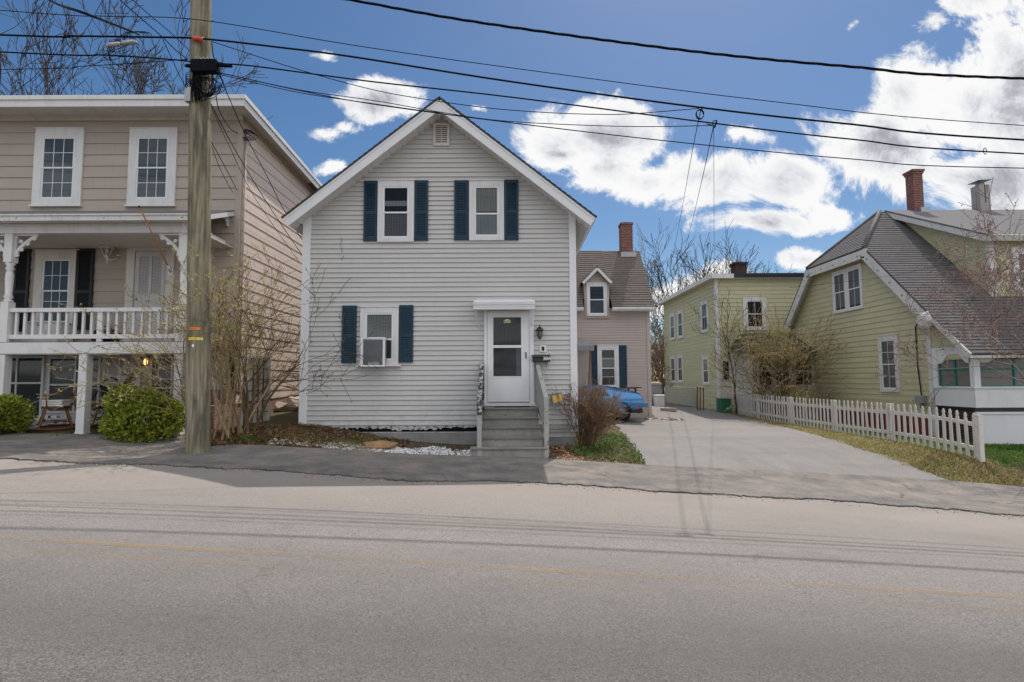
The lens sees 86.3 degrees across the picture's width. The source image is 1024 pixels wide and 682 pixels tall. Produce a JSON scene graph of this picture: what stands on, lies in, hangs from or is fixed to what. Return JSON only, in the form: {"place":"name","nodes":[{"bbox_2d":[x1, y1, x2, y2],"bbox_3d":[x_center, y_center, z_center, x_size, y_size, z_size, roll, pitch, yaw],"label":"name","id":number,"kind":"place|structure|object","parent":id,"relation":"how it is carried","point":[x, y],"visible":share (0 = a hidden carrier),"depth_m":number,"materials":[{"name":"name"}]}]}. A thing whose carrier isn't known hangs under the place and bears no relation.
{"place":"outdoors","nodes":[
{"label":"outdoors","id":0,"kind":"place"},
{"bbox_2d":[14,306,30,331],"bbox_3d":[-11.357,-0.349,12.284,0.690,0.850,0.450,0,-4,0],"label":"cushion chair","id":1,"kind":"object","parent":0,"point":[21,321],"visible":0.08,"depth_m":12.32,"materials":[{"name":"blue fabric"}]},
{"bbox_2d":[21,321,72,341],"bbox_3d":[-10.729,-0.170,12.612,0.864,0.529,0.470,0,-4,0],"label":"storage box","id":2,"kind":"object","parent":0,"point":[45,331],"visible":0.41,"depth_m":12.40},
{"bbox_2d":[91,326,120,341],"bbox_3d":[-9.024,-0.136,12.148,0.804,0.398,0.476,0,-4,0],"label":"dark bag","id":3,"kind":"object","parent":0,"point":[109,340],"visible":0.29,"depth_m":12.03,"materials":[{"name":"black fabric"}]},
{"bbox_2d":[0,459,1023,681],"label":"road","id":4,"kind":"structure","parent":0,"point":[137,573],"depth_m":4.09,"materials":[{"name":"asphalt"}]},
{"bbox_2d":[16,459,1013,515],"bbox_3d":[0.011,2.416,8.301,32.000,1.892,0.657,0,-4,0],"label":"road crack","id":5,"kind":"object","parent":4,"relation":"on","point":[538,482],"visible":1,"depth_m":8.33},
{"bbox_2d":[36,461,1023,518],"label":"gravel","id":6,"kind":"structure","parent":4,"relation":"on","point":[1011,516],"depth_m":8.25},
{"bbox_2d":[0,433,1023,515],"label":"pavement","id":7,"kind":"structure","parent":0,"point":[996,499],"depth_m":9.34,"materials":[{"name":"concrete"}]},
{"bbox_2d":[51,425,235,438],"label":"dead leaves","id":8,"kind":"object","parent":7,"relation":"on","point":[142,433],"visible":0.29,"depth_m":11.47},
{"bbox_2d":[0,0,1023,377],"label":"sky","id":9,"kind":"structure","parent":0,"point":[793,208],"materials":[{"name":"blue"}]},
{"bbox_2d":[25,380,1023,486],"bbox_3d":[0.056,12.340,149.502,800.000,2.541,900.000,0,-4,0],"label":"ground","id":10,"kind":"structure","parent":0,"point":[283,418],"depth_m":11.53,"materials":[{"name":"soil"}]},
{"bbox_2d":[0,393,37,433],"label":"evergreen bush","id":11,"kind":"object","parent":10,"relation":"on","point":[17,412],"visible":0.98,"depth_m":11.27,"materials":[{"name":"green plant"}]},
{"bbox_2d":[24,385,77,429],"bbox_3d":[-10.089,1.348,12.081,1.015,1.189,0.667,3,-5,-42],"label":"wooden chair","id":12,"kind":"object","parent":10,"relation":"on","point":[68,415],"visible":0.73,"depth_m":12.02,"materials":[{"name":"brown wood"}]},
{"bbox_2d":[42,399,75,406],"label":"seat cushions","id":13,"kind":"object","parent":12,"relation":"on","point":[56,403],"visible":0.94,"depth_m":11.85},
{"bbox_2d":[0,0,128,94],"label":"bare tree","id":14,"kind":"object","parent":10,"relation":"on","point":[40,61],"visible":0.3,"depth_m":21.43,"materials":[{"name":"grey plant"}]},
{"bbox_2d":[0,0,173,94],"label":"bare tree","id":15,"kind":"object","parent":10,"relation":"on","point":[30,80],"visible":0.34,"depth_m":21.40,"materials":[{"name":"brown plant"}]},
{"bbox_2d":[0,1,188,94],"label":"bare tree","id":16,"kind":"object","parent":10,"relation":"on","point":[72,69],"visible":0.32,"depth_m":25.34,"materials":[{"name":"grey plant"}]},
{"bbox_2d":[74,377,119,428],"bbox_3d":[-9.433,1.411,12.509,0.718,1.166,0.572,0,-4,0],"label":"folding chair","id":17,"kind":"object","parent":10,"relation":"on","point":[103,389],"visible":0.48,"depth_m":12.64,"materials":[{"name":"wood"}]},
{"bbox_2d":[90,374,132,425],"bbox_3d":[-9.313,1.335,12.609,0.568,1.165,0.780,-3,-5,35],"label":"wooden chair","id":18,"kind":"object","parent":10,"relation":"on","point":[95,417],"visible":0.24,"depth_m":12.29,"materials":[{"name":"brown wood"}]},
{"bbox_2d":[98,382,184,442],"bbox_3d":[-7.552,1.487,11.238,1.568,1.273,1.877,3,-5,-36],"label":"evergreen bush","id":19,"kind":"object","parent":10,"relation":"on","point":[122,418],"visible":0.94,"depth_m":10.86,"materials":[{"name":"green plant"}]},
{"bbox_2d":[43,0,272,119],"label":"bare tree","id":20,"kind":"object","parent":10,"relation":"on","point":[139,66],"visible":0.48,"depth_m":25.20,"materials":[{"name":"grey plant"}]},
{"bbox_2d":[0,94,321,435],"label":"porch house","id":21,"kind":"structure","parent":10,"relation":"on","point":[83,178],"depth_m":13.20,"materials":[{"name":"beige"}]},
{"bbox_2d":[10,356,45,415],"bbox_3d":[-11.757,1.104,13.179,0.916,1.492,0.060,0,-4,0],"label":"sliding door","id":22,"kind":"structure","parent":21,"relation":"in","point":[28,372],"depth_m":13.19,"materials":[{"name":"grey"}]},
{"bbox_2d":[31,249,79,322],"bbox_3d":[-10.931,-1.241,13.086,1.075,1.922,0.075,0,-4,0],"label":"window","id":23,"kind":"structure","parent":21,"relation":"in","point":[54,269],"depth_m":13.09,"materials":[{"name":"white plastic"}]},
{"bbox_2d":[28,127,85,206],"bbox_3d":[-11.051,-4.235,13.288,1.245,1.976,0.095,0,-4,0],"label":"window","id":24,"kind":"structure","parent":21,"relation":"in","point":[57,181],"depth_m":13.29,"materials":[{"name":"white plastic"}]},
{"bbox_2d":[46,356,102,412],"bbox_3d":[-10.567,1.053,13.182,1.265,1.364,0.060,0,-4,0],"label":"sliding door","id":25,"kind":"structure","parent":21,"relation":"in","point":[53,361],"depth_m":13.19,"materials":[{"name":"grey"}]},
{"bbox_2d":[99,245,121,263],"bbox_3d":[-9.589,-2.122,13.036,0.286,0.660,0.440,-2,-4,22],"label":"porch lantern","id":26,"kind":"object","parent":21,"relation":"attached to","point":[106,251],"visible":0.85,"depth_m":12.92,"materials":[{"name":"white glass"}]},
{"bbox_2d":[117,375,147,387],"bbox_3d":[-9.048,1.158,12.979,0.559,0.716,0.310,0,-4,0],"label":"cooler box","id":27,"kind":"object","parent":21,"relation":"on","point":[133,380],"visible":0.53,"depth_m":12.89,"materials":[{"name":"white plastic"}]},
{"bbox_2d":[132,251,165,341],"bbox_3d":[-8.688,-1.029,13.068,0.760,2.294,0.080,0,-4,0],"label":"door","id":28,"kind":"structure","parent":21,"relation":"in","point":[151,278],"depth_m":13.11,"materials":[{"name":"wood"}]},
{"bbox_2d":[124,127,178,206],"bbox_3d":[-8.758,-4.235,13.288,1.219,1.975,0.095,0,-4,0],"label":"window","id":29,"kind":"structure","parent":21,"relation":"in","point":[152,158],"depth_m":13.29,"materials":[{"name":"white plastic"}]},
{"bbox_2d":[138,205,173,274],"bbox_3d":[-7.472,-2.099,11.447,0.096,1.354,0.697,-4,-5,40],"label":"flag stick","id":30,"kind":"object","parent":21,"relation":"attached to","point":[169,272],"visible":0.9,"depth_m":11.47,"materials":[{"name":"brown wood"}]},
{"bbox_2d":[147,356,174,423],"bbox_3d":[-8.456,1.212,13.170,0.567,1.682,0.060,0,-4,0],"label":"door","id":31,"kind":"structure","parent":21,"relation":"in","point":[161,374],"depth_m":13.19,"materials":[{"name":"grey"}]},
{"bbox_2d":[29,250,320,440],"bbox_3d":[-6.802,-0.041,10.617,4.593,4.036,3.956,-3,-5,37],"label":"budding shrub","id":32,"kind":"object","parent":10,"relation":"on","point":[155,357],"visible":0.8,"depth_m":10.49,"materials":[{"name":"brown plant"}]},
{"bbox_2d":[184,0,232,453],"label":"utility pole","id":33,"kind":"object","parent":10,"relation":"on","point":[203,66],"visible":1,"depth_m":10.05,"materials":[{"name":"brown wood"}]},
{"bbox_2d":[0,59,186,69],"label":"overhead cable","id":34,"kind":"object","parent":33,"relation":"attached to","point":[90,65],"visible":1,"depth_m":10.19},
{"bbox_2d":[120,0,187,59],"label":"overhead cable","id":35,"kind":"object","parent":33,"relation":"attached to","point":[154,30],"visible":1,"depth_m":9.44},
{"bbox_2d":[211,106,298,260],"bbox_3d":[-5.796,-3.238,12.216,0.424,2.047,4.106,0,-4,1],"label":"overhead cable","id":36,"kind":"object","parent":33,"relation":"attached to","point":[246,182],"visible":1,"depth_m":12.23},
{"bbox_2d":[211,104,301,254],"bbox_3d":[-5.657,-3.343,12.223,0.228,1.925,4.110,0,-4,2],"label":"overhead cable","id":37,"kind":"object","parent":33,"relation":"attached to","point":[250,175],"visible":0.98,"depth_m":11.91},
{"bbox_2d":[221,74,439,112],"bbox_3d":[-3.454,-4.924,10.920,4.306,0.297,0.280,2,-4,-25],"label":"overhead cable","id":38,"kind":"object","parent":33,"relation":"attached to","point":[312,94],"visible":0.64,"depth_m":10.56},
{"bbox_2d":[211,41,698,114],"bbox_3d":[-1.085,-4.908,10.172,9.090,1.465,0.014,0,-4,0],"label":"overhead cable","id":39,"kind":"object","parent":33,"relation":"attached to","point":[449,102],"visible":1,"depth_m":10.13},
{"bbox_2d":[274,84,711,126],"bbox_3d":[-0.894,-4.491,10.142,9.186,1.098,0.014,0,-4,0],"label":"overhead cable","id":40,"kind":"object","parent":33,"relation":"attached to","point":[503,120],"visible":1,"depth_m":10.11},
{"bbox_2d":[0,34,1023,140],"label":"overhead cable","id":41,"kind":"object","parent":33,"relation":"attached to","point":[395,63],"visible":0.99,"depth_m":10.13,"materials":[{"name":"rubber"}]},
{"bbox_2d":[51,0,135,32],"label":"overhead cable","id":42,"kind":"object","parent":41,"relation":"attached to","point":[92,15],"visible":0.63,"depth_m":8.92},
{"bbox_2d":[49,0,139,34],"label":"overhead cable","id":43,"kind":"object","parent":41,"relation":"attached to","point":[93,17],"visible":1,"depth_m":8.84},
{"bbox_2d":[105,38,120,47],"bbox_3d":[-7.410,-5.553,10.160,0.280,0.194,0.090,0,-4,0],"label":"splice case","id":44,"kind":"object","parent":41,"relation":"hanging from","point":[113,44],"visible":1,"depth_m":10.12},
{"bbox_2d":[102,31,151,65],"bbox_3d":[-7.171,-5.447,10.172,0.926,0.661,0.052,0,-4,0],"label":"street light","id":45,"kind":"object","parent":41,"relation":"hanging from","point":[142,32],"visible":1,"depth_m":10.17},
{"bbox_2d":[120,36,136,45],"bbox_3d":[-7.129,-5.594,10.163,0.290,0.194,0.090,0,-4,0],"label":"splice case","id":46,"kind":"object","parent":41,"relation":"hanging from","point":[124,42],"visible":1,"depth_m":10.13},
{"bbox_2d":[0,51,1023,153],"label":"overhead cable","id":47,"kind":"object","parent":33,"relation":"attached to","point":[521,98],"visible":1,"depth_m":10.08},
{"bbox_2d":[0,10,1023,125],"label":"overhead cable","id":48,"kind":"object","parent":33,"relation":"attached to","point":[511,67],"visible":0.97,"depth_m":10.14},
{"bbox_2d":[216,72,1023,168],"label":"overhead cable","id":49,"kind":"object","parent":33,"relation":"attached to","point":[618,135],"visible":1,"depth_m":10.04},
{"bbox_2d":[346,0,1023,79],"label":"overhead cable","id":50,"kind":"object","parent":33,"relation":"attached to","point":[688,50],"visible":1,"depth_m":10.18,"materials":[{"name":"rubber"}]},
{"bbox_2d":[119,222,300,439],"bbox_3d":[-5.907,-0.032,11.550,4.039,4.136,3.682,-3,-5,34],"label":"budding shrub","id":51,"kind":"object","parent":10,"relation":"on","point":[225,422],"visible":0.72,"depth_m":10.98,"materials":[{"name":"plant"}]},
{"bbox_2d":[233,434,264,441],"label":"grass","id":52,"kind":"structure","parent":10,"relation":"on","point":[248,437],"depth_m":10.73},
{"bbox_2d":[241,356,270,425],"bbox_3d":[-5.851,1.156,12.513,0.090,1.626,0.747,-2,-4,20],"label":"lattice panel","id":53,"kind":"object","parent":10,"relation":"on","point":[257,412],"visible":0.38,"depth_m":12.54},
{"bbox_2d":[141,241,380,433],"bbox_3d":[-5.172,-0.158,11.379,4.120,4.242,4.268,3,-5,-40],"label":"bare shrub","id":54,"kind":"object","parent":10,"relation":"on","point":[247,410],"visible":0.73,"depth_m":11.33,"materials":[{"name":"brown plant"}]},
{"bbox_2d":[274,402,287,411],"bbox_3d":[-6.719,1.907,15.419,0.788,0.450,0.567,0,-4,0],"label":"rock","id":55,"kind":"object","parent":10,"relation":"on","point":[279,405],"visible":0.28,"depth_m":15.27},
{"bbox_2d":[280,396,298,411],"bbox_3d":[-6.413,1.870,15.698,1.052,0.543,0.605,0,-4,0],"label":"rock","id":56,"kind":"object","parent":10,"relation":"on","point":[294,403],"visible":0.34,"depth_m":15.47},
{"bbox_2d":[218,424,396,448],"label":"grass","id":57,"kind":"structure","parent":10,"relation":"on","point":[334,443],"depth_m":11.06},
{"bbox_2d":[211,422,410,447],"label":"dead leaves","id":58,"kind":"object","parent":10,"relation":"on","point":[296,431],"visible":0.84,"depth_m":11.17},
{"bbox_2d":[267,438,385,451],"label":"gravel","id":59,"kind":"structure","parent":10,"relation":"on","point":[333,446],"depth_m":10.53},
{"bbox_2d":[364,440,397,449],"bbox_3d":[-2.642,2.115,11.013,0.688,0.238,0.560,0,-4,0],"label":"flat stone","id":60,"kind":"object","parent":10,"relation":"on","point":[382,444],"visible":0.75,"depth_m":10.81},
{"bbox_2d":[371,446,474,455],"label":"gravel","id":61,"kind":"structure","parent":10,"relation":"on","point":[432,450],"depth_m":10.87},
{"bbox_2d":[281,97,596,446],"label":"gable house","id":62,"kind":"structure","parent":10,"relation":"on","point":[462,239],"depth_m":12.08,"materials":[{"name":"grey"}]},
{"bbox_2d":[361,337,387,366],"bbox_3d":[-2.985,0.241,11.834,0.516,0.631,0.240,0,-4,0],"label":"window box unit","id":63,"kind":"object","parent":62,"relation":"attached to","point":[373,352],"depth_m":11.83,"materials":[{"name":"white plastic"}]},
{"bbox_2d":[356,306,400,366],"bbox_3d":[-2.916,-0.105,11.991,0.967,1.327,0.095,0,-4,0],"label":"window","id":64,"kind":"structure","parent":62,"relation":"in","point":[383,321],"depth_m":12.01,"materials":[{"name":"white plastic"}]},
{"bbox_2d":[377,179,414,241],"bbox_3d":[-2.593,-2.907,12.199,0.837,1.409,0.075,0,-4,0],"label":"window","id":65,"kind":"structure","parent":62,"relation":"in","point":[395,215],"depth_m":12.20,"materials":[{"name":"white plastic"}]},
{"bbox_2d":[469,179,503,240],"bbox_3d":[-0.568,-2.925,12.200,0.801,1.373,0.075,0,-4,0],"label":"window","id":66,"kind":"structure","parent":62,"relation":"in","point":[486,196],"depth_m":12.20,"materials":[{"name":"white plastic"}]},
{"bbox_2d":[487,311,528,401],"bbox_3d":[-0.082,0.327,11.953,0.915,1.988,0.097,0,-4,0],"label":"door","id":67,"kind":"structure","parent":62,"relation":"in","point":[507,331],"depth_m":11.97,"materials":[{"name":"white glass"}]},
{"bbox_2d":[532,354,550,366],"bbox_3d":[0.641,0.430,11.892,0.414,0.280,0.165,0,-4,0],"label":"mailbox","id":68,"kind":"object","parent":62,"relation":"attached to","point":[541,358],"visible":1,"depth_m":11.83,"materials":[{"name":"black metal"}]},
{"bbox_2d":[550,392,562,404],"bbox_3d":[0.955,1.243,11.834,0.260,0.288,0.207,1,-4,-13],"label":"utility light","id":69,"kind":"object","parent":62,"relation":"attached to","point":[555,398],"visible":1,"depth_m":11.76,"materials":[{"name":"yellow plastic"}]},
{"bbox_2d":[470,362,548,458],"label":"wooden steps","id":70,"kind":"structure","parent":10,"relation":"on","point":[511,431],"depth_m":10.94,"materials":[{"name":"wood"}]},
{"bbox_2d":[542,444,616,461],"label":"bark chips","id":71,"kind":"object","parent":10,"relation":"on","point":[565,451],"visible":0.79,"depth_m":10.86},
{"bbox_2d":[551,377,637,447],"bbox_3d":[1.760,1.542,12.018,1.839,1.638,2.027,0,-4,0],"label":"twiggy shrub","id":72,"kind":"object","parent":10,"relation":"on","point":[590,416],"visible":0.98,"depth_m":11.76,"materials":[{"name":"plant"}]},
{"bbox_2d":[567,429,645,464],"bbox_3d":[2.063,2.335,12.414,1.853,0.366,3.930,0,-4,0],"label":"ground cover","id":73,"kind":"object","parent":10,"relation":"on","point":[608,445],"visible":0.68,"depth_m":11.47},
{"bbox_2d":[576,222,654,417],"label":"house","id":74,"kind":"structure","parent":10,"relation":"on","point":[615,305],"depth_m":20.57,"materials":[{"name":"wood"}]},
{"bbox_2d":[586,282,606,315],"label":"window","id":75,"kind":"structure","parent":74,"relation":"in","point":[596,292],"depth_m":20.58,"materials":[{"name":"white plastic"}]},
{"bbox_2d":[597,345,618,387],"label":"window","id":76,"kind":"structure","parent":74,"relation":"in","point":[607,355],"depth_m":20.45,"materials":[{"name":"white plastic"}]},
{"bbox_2d":[633,222,677,294],"bbox_3d":[7.935,-1.655,33.915,3.130,11.034,4.663,1,-4,-20],"label":"thin tree","id":77,"kind":"object","parent":10,"relation":"on","point":[651,259],"visible":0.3,"depth_m":34.17,"materials":[{"name":"brown plant"}]},
{"bbox_2d":[650,336,664,394],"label":"bare scrub","id":78,"kind":"object","parent":10,"relation":"on","point":[658,360],"visible":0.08,"depth_m":35.79,"materials":[{"name":"brown plant"}]},
{"bbox_2d":[652,395,665,405],"bbox_3d":[7.260,2.929,26.908,0.545,0.560,0.660,0,-4,0],"label":"storage bin","id":79,"kind":"object","parent":10,"relation":"on","point":[658,400],"visible":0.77,"depth_m":26.63,"materials":[{"name":"white plastic"}]},
{"bbox_2d":[650,324,672,394],"bbox_3d":[9.375,1.523,35.435,5.265,6.398,9.046,2,-5,-31],"label":"bare scrub","id":80,"kind":"object","parent":10,"relation":"on","point":[656,338],"visible":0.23,"depth_m":34.49,"materials":[{"name":"brown plant"}]},
{"bbox_2d":[650,333,672,386],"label":"bare scrub","id":81,"kind":"object","parent":10,"relation":"on","point":[654,357],"visible":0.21,"depth_m":32.81,"materials":[{"name":"brown plant"}]},
{"bbox_2d":[646,262,677,386],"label":"bare tree","id":82,"kind":"object","parent":10,"relation":"on","point":[655,318],"visible":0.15,"depth_m":41.52,"materials":[{"name":"brown plant"}]},
{"bbox_2d":[637,219,728,324],"bbox_3d":[13.021,-2.334,39.710,6.742,13.441,8.983,-4,-6,44],"label":"bare tree","id":83,"kind":"object","parent":10,"relation":"on","point":[658,270],"visible":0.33,"depth_m":39.35,"materials":[{"name":"brown plant"}]},
{"bbox_2d":[677,219,764,288],"bbox_3d":[15.375,-2.397,40.620,6.394,13.828,8.696,0,-4,0],"label":"bare tree","id":84,"kind":"object","parent":10,"relation":"on","point":[726,261],"visible":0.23,"depth_m":39.68,"materials":[{"name":"brown plant"}]},
{"bbox_2d":[716,398,731,412],"bbox_3d":[9.209,2.841,23.756,0.452,0.688,0.640,0,-4,0],"label":"green bin","id":85,"kind":"object","parent":10,"relation":"on","point":[723,404],"visible":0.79,"depth_m":23.47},
{"bbox_2d":[690,281,762,413],"bbox_3d":[9.032,0.297,23.621,2.617,5.708,3.847,2,-4,-24],"label":"young tree","id":86,"kind":"object","parent":10,"relation":"on","point":[723,336],"visible":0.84,"depth_m":23.20,"materials":[{"name":"brown plant"}]},
{"bbox_2d":[701,292,849,418],"bbox_3d":[10.233,0.582,21.167,5.310,4.936,5.506,3,-5,-39],"label":"budding shrub","id":87,"kind":"object","parent":10,"relation":"on","point":[773,356],"visible":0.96,"depth_m":21.13,"materials":[{"name":"brown plant"}]},
{"bbox_2d":[764,373,839,419],"bbox_3d":[10.870,2.139,20.894,2.340,1.824,2.575,0,-4,0],"label":"budding shrub","id":88,"kind":"object","parent":10,"relation":"on","point":[795,392],"visible":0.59,"depth_m":20.55,"materials":[{"name":"brown plant"}]},
{"bbox_2d":[658,169,1023,443],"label":"green house","id":89,"kind":"structure","parent":10,"relation":"on","point":[868,314],"depth_m":19.00,"materials":[{"name":"wood"}]},
{"bbox_2d":[669,312,675,339],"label":"window","id":90,"kind":"structure","parent":89,"relation":"in","point":[672,316],"depth_m":31.25,"materials":[{"name":"white plastic"}]},
{"bbox_2d":[670,355,675,382],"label":"window","id":91,"kind":"structure","parent":89,"relation":"in","point":[672,358],"depth_m":31.14,"materials":[{"name":"white plastic"}]},
{"bbox_2d":[676,309,683,338],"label":"window","id":92,"kind":"structure","parent":89,"relation":"in","point":[680,331],"depth_m":29.81,"materials":[{"name":"white plastic"}]},
{"bbox_2d":[677,354,683,382],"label":"window","id":93,"kind":"structure","parent":89,"relation":"in","point":[679,357],"depth_m":29.82,"materials":[{"name":"white plastic"}]},
{"bbox_2d":[700,299,708,332],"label":"window","id":94,"kind":"structure","parent":89,"relation":"in","point":[703,314],"depth_m":26.06,"materials":[{"name":"white plastic"}]},
{"bbox_2d":[702,355,709,384],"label":"window","id":95,"kind":"structure","parent":89,"relation":"in","point":[705,377],"depth_m":25.92,"materials":[{"name":"white plastic"}]},
{"bbox_2d":[721,358,730,398],"bbox_3d":[9.762,1.666,24.410,0.811,1.809,0.060,0,-4,0],"label":"door","id":96,"kind":"structure","parent":89,"relation":"in","point":[723,389],"depth_m":24.38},
{"bbox_2d":[742,296,766,329],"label":"window","id":97,"kind":"structure","parent":89,"relation":"in","point":[746,299],"depth_m":24.61,"materials":[{"name":"white plastic"}]},
{"bbox_2d":[832,269,846,313],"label":"window","id":98,"kind":"structure","parent":89,"relation":"in","point":[838,289],"depth_m":20.55,"materials":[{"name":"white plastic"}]},
{"bbox_2d":[844,263,863,310],"bbox_3d":[12.314,-1.920,19.651,0.075,1.598,0.918,0,-4,0],"label":"window","id":99,"kind":"structure","parent":89,"relation":"in","point":[854,289],"depth_m":19.64,"materials":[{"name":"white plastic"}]},
{"bbox_2d":[876,334,900,391],"bbox_3d":[12.326,0.733,17.874,0.075,1.862,0.940,0,-4,0],"label":"window","id":100,"kind":"structure","parent":89,"relation":"in","point":[888,384],"depth_m":17.89,"materials":[{"name":"white plastic"}]},
{"bbox_2d":[938,360,969,386],"bbox_3d":[12.383,0.778,15.269,0.039,0.973,1.140,0,-4,0],"label":"window frame","id":101,"kind":"structure","parent":89,"relation":"in","point":[954,361],"depth_m":15.26,"materials":[{"name":"teal paint"}]},
{"bbox_2d":[980,358,1023,386],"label":"window frame","id":102,"kind":"structure","parent":89,"relation":"in","point":[1014,370],"depth_m":14.61,"materials":[{"name":"teal paint"}]},
{"bbox_2d":[1011,247,1023,292],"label":"window","id":103,"kind":"structure","parent":89,"relation":"in","point":[1013,249],"depth_m":16.40,"materials":[{"name":"white plastic"}]},
{"bbox_2d":[732,392,984,461],"bbox_3d":[9.611,2.381,17.470,0.157,1.258,12.695,0,-4,0],"label":"picket fence","id":104,"kind":"object","parent":10,"relation":"on","point":[977,447],"visible":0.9,"depth_m":14.14,"materials":[{"name":"wood"}]},
{"bbox_2d":[723,412,1023,484],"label":"grass","id":105,"kind":"structure","parent":10,"relation":"on","point":[850,439],"depth_m":11.89,"materials":[{"name":"plant"}]},
{"bbox_2d":[870,178,1023,415],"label":"red bud tree","id":106,"kind":"object","parent":10,"relation":"on","point":[998,277],"visible":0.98,"depth_m":12.72,"materials":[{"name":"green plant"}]},
{"bbox_2d":[651,382,661,404],"bbox_3d":[7.254,2.667,27.729,0.564,1.199,0.686,0,-4,0],"label":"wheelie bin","id":107,"kind":"object","parent":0,"point":[656,388],"visible":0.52,"depth_m":27.45,"materials":[{"name":"grey plastic"}]},
{"bbox_2d":[644,417,685,420],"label":"gravel","id":108,"kind":"structure","parent":0,"point":[660,418],"depth_m":19.89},
{"bbox_2d":[664,386,696,407],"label":"chain link gate","id":109,"kind":"structure","parent":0,"point":[694,389],"depth_m":24.82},
{"bbox_2d":[606,406,950,480],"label":"driveway","id":110,"kind":"structure","parent":0,"point":[706,438],"depth_m":12.70,"materials":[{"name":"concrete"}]},
{"bbox_2d":[578,385,643,421],"bbox_3d":[2.375,2.154,19.045,4.130,1.239,1.794,0,-4,0],"label":"parked car","id":111,"kind":"object","parent":110,"relation":"on","point":[635,397],"visible":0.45,"depth_m":18.25,"materials":[{"name":"blue metal"}]},
{"bbox_2d":[755,416,986,445],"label":"grass","id":112,"kind":"structure","parent":0,"point":[856,429],"depth_m":17.23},
{"bbox_2d":[885,437,1023,468],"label":"grass","id":113,"kind":"structure","parent":0,"point":[999,448],"depth_m":12.33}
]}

